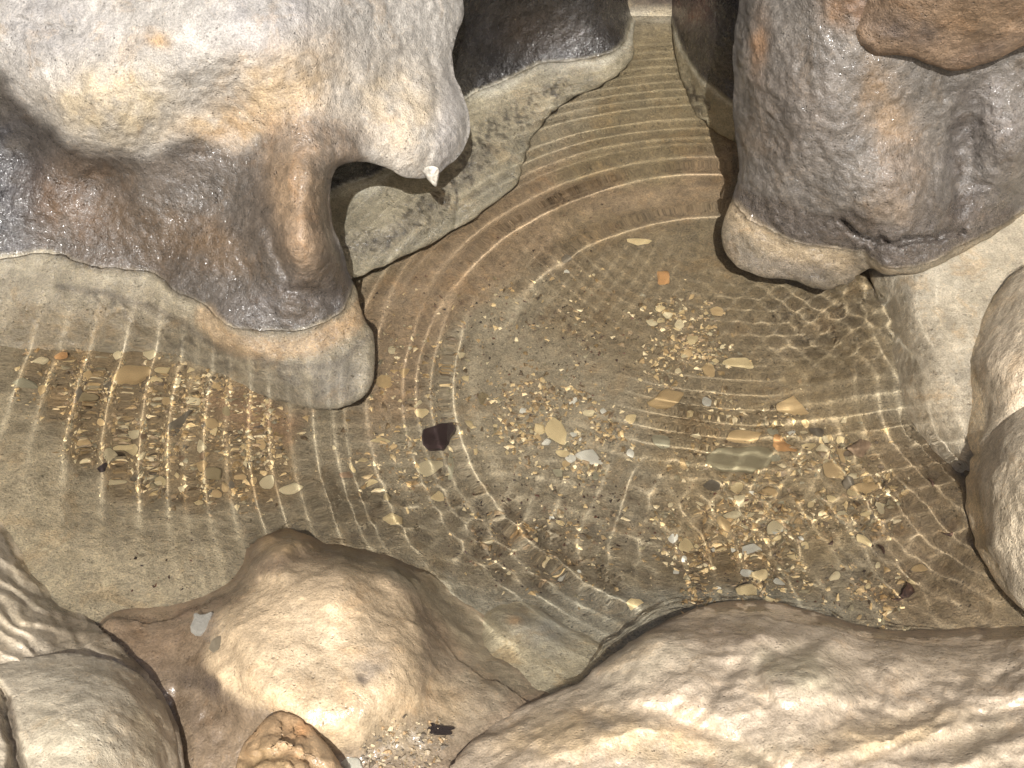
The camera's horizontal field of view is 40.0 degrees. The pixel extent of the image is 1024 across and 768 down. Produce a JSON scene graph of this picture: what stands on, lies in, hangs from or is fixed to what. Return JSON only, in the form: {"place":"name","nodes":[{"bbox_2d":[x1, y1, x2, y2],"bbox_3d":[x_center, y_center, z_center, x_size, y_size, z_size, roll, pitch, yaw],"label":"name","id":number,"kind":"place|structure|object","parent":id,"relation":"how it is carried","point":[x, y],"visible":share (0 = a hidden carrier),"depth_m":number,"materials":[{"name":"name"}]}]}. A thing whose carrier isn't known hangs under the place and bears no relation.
{"place":"outdoors","nodes":[
{"label":"outdoors","id":0,"kind":"place"},
{"bbox_2d":[0,16,1023,702],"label":"water","id":1,"kind":"structure","parent":0,"point":[584,372],"depth_m":6.91,"materials":[{"name":"clear liquid"}]},
{"bbox_2d":[628,0,671,15],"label":"ground","id":2,"kind":"structure","parent":0,"point":[650,7],"depth_m":9.17,"materials":[{"name":"beige stone"}]},
{"bbox_2d":[0,653,178,767],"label":"boulder","id":3,"kind":"object","parent":2,"relation":"on","point":[67,710],"visible":1,"depth_m":5.27,"materials":[{"name":"beige stone"}]},
{"bbox_2d":[0,532,184,767],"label":"rock flank","id":4,"kind":"object","parent":2,"relation":"on","point":[34,622],"visible":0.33,"depth_m":5.88,"materials":[{"name":"beige stone"}]},
{"bbox_2d":[0,0,469,330],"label":"rock overhang","id":5,"kind":"object","parent":2,"relation":"on","point":[201,151],"visible":0.83,"depth_m":7.26,"materials":[{"name":"stone"}]},
{"bbox_2d":[101,539,527,767],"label":"rock dome","id":6,"kind":"object","parent":2,"relation":"on","point":[343,657],"visible":0.73,"depth_m":5.68,"materials":[{"name":"beige stone"}]},
{"bbox_2d":[190,612,213,635],"bbox_3d":[-1.306,1.013,5.947,0.112,0.036,0.110,-11,53,-18],"label":"stone flake","id":7,"kind":"object","parent":6,"relation":"on","point":[198,626],"visible":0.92,"depth_m":5.93,"materials":[{"name":"stone"}]},
{"bbox_2d":[209,636,220,652],"bbox_3d":[-1.207,1.067,5.771,0.062,0.027,0.100,12,55,2],"label":"stone","id":8,"kind":"object","parent":6,"relation":"on","point":[214,647],"visible":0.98,"depth_m":5.76,"materials":[{"name":"stone"}]},
{"bbox_2d":[235,712,343,767],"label":"rock","id":9,"kind":"object","parent":6,"relation":"on","point":[282,740],"visible":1,"depth_m":5.26,"materials":[{"name":"brown stone"}]},
{"bbox_2d":[341,757,362,767],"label":"stone","id":10,"kind":"object","parent":6,"relation":"on","point":[350,762],"visible":0.99,"depth_m":5.44,"materials":[{"name":"white stone"}]},
{"bbox_2d":[354,714,453,767],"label":"gravel","id":11,"kind":"structure","parent":6,"relation":"on","point":[372,763],"depth_m":5.51,"materials":[{"name":"beige gravel"}]},
{"bbox_2d":[427,723,454,734],"bbox_3d":[-0.296,1.374,5.596,0.140,0.016,0.050,7,46,10],"label":"stone flake","id":12,"kind":"object","parent":6,"relation":"on","point":[442,730],"visible":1,"depth_m":5.59,"materials":[{"name":"black stone"}]},
{"bbox_2d":[331,0,630,190],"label":"rock wall","id":13,"kind":"structure","parent":2,"relation":"on","point":[498,41],"depth_m":8.70,"materials":[{"name":"stone"}]},
{"bbox_2d":[672,0,738,100],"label":"rock","id":14,"kind":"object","parent":2,"relation":"on","point":[705,29],"depth_m":8.58,"materials":[{"name":"stone"}]},
{"bbox_2d":[449,614,1023,767],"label":"rock slab","id":15,"kind":"object","parent":2,"relation":"on","point":[729,691],"visible":0.93,"depth_m":5.49,"materials":[{"name":"beige stone"}]},
{"bbox_2d":[732,0,1023,267],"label":"boulder","id":16,"kind":"object","parent":2,"relation":"on","point":[845,139],"visible":0.78,"depth_m":7.36,"materials":[{"name":"stone"}]},
{"bbox_2d":[856,0,1023,70],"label":"rock overhang","id":17,"kind":"object","parent":16,"relation":"on","point":[954,35],"visible":0.93,"depth_m":6.81,"materials":[{"name":"stone"}]},
{"bbox_2d":[973,267,1023,448],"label":"boulder","id":18,"kind":"object","parent":2,"relation":"on","point":[998,360],"visible":0.52,"depth_m":6.90,"materials":[{"name":"stone"}]},
{"bbox_2d":[976,407,1023,606],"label":"boulder","id":19,"kind":"object","parent":2,"relation":"on","point":[1000,481],"visible":0.66,"depth_m":6.27,"materials":[{"name":"stone"}]}
]}

